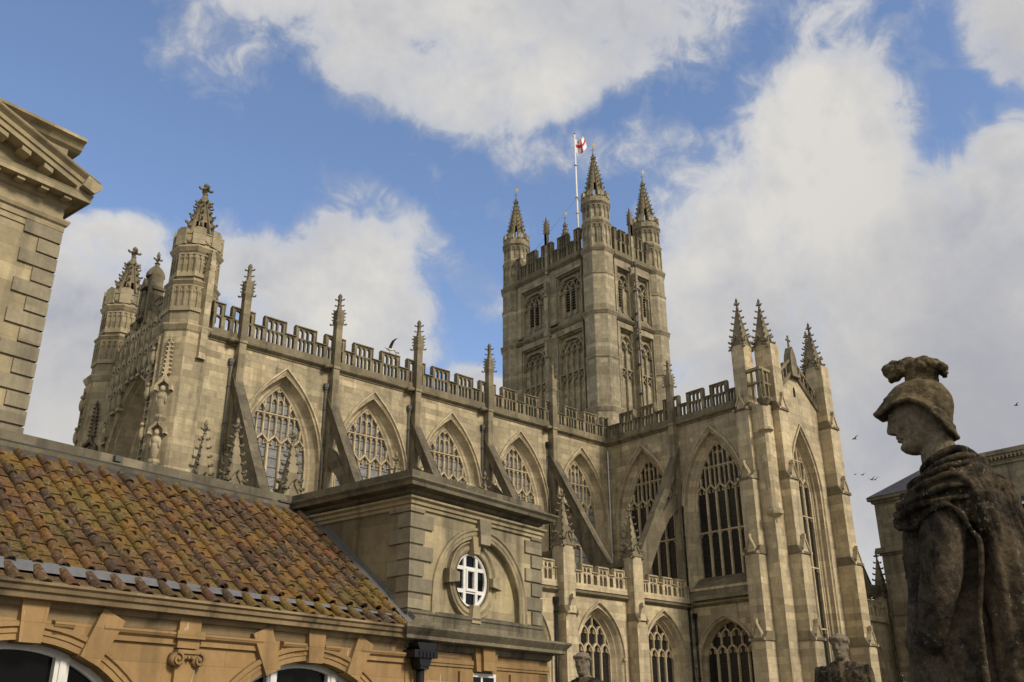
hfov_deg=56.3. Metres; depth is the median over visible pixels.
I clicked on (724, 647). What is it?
aisle window
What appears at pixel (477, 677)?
lower window
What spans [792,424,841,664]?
south window
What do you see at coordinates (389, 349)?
gull
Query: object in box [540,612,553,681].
aisle window
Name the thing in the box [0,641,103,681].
arched window
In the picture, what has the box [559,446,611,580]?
clerestory window
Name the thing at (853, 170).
sky
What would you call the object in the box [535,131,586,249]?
flagpole
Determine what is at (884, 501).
town house
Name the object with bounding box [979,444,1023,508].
dentilled house
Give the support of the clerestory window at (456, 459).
in the abbey church
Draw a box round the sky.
[0,0,1023,599]
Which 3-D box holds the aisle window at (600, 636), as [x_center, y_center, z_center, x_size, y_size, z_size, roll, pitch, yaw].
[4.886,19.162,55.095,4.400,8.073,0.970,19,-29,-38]
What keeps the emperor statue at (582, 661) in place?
on the terrace parapet
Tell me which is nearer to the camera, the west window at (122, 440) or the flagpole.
the west window at (122, 440)
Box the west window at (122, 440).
[104,375,145,459]
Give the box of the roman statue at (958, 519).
[873,355,1023,681]
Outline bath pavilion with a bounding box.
[290,469,571,681]
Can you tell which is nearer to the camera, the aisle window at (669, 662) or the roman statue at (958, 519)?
the roman statue at (958, 519)
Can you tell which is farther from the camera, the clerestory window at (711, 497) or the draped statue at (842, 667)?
the clerestory window at (711, 497)
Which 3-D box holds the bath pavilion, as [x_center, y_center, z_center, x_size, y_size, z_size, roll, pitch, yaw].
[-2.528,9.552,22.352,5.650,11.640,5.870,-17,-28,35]
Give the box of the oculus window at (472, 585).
[456,553,486,606]
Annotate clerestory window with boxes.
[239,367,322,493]
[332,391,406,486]
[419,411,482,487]
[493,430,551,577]
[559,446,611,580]
[615,444,678,578]
[681,425,746,591]
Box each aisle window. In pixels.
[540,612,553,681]
[579,601,627,681]
[648,609,689,681]
[695,614,754,681]
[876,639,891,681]
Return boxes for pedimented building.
[0,97,103,433]
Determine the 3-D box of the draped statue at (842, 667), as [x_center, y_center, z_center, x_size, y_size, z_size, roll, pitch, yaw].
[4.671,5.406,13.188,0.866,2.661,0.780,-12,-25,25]
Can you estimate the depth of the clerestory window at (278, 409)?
54.07 m
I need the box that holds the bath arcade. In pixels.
[0,428,414,681]
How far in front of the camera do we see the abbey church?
61.13 m
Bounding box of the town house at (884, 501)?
[866,470,920,681]
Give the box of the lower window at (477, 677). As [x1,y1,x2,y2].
[473,673,495,681]
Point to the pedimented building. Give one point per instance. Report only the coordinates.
(48, 185)
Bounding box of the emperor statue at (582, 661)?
[571,652,605,681]
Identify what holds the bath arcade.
on the ground
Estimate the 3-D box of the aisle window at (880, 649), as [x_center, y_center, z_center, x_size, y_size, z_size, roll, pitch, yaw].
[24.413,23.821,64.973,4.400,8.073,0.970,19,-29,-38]
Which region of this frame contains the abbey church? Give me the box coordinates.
[73,142,900,681]
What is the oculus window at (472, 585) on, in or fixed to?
in the bath pavilion
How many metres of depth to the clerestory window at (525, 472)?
65.60 m
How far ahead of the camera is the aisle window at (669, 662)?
60.01 m
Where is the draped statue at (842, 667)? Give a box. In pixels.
[815,633,875,681]
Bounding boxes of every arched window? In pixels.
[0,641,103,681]
[252,662,346,681]
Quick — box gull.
[385,338,397,352]
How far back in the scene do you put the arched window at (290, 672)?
18.07 m

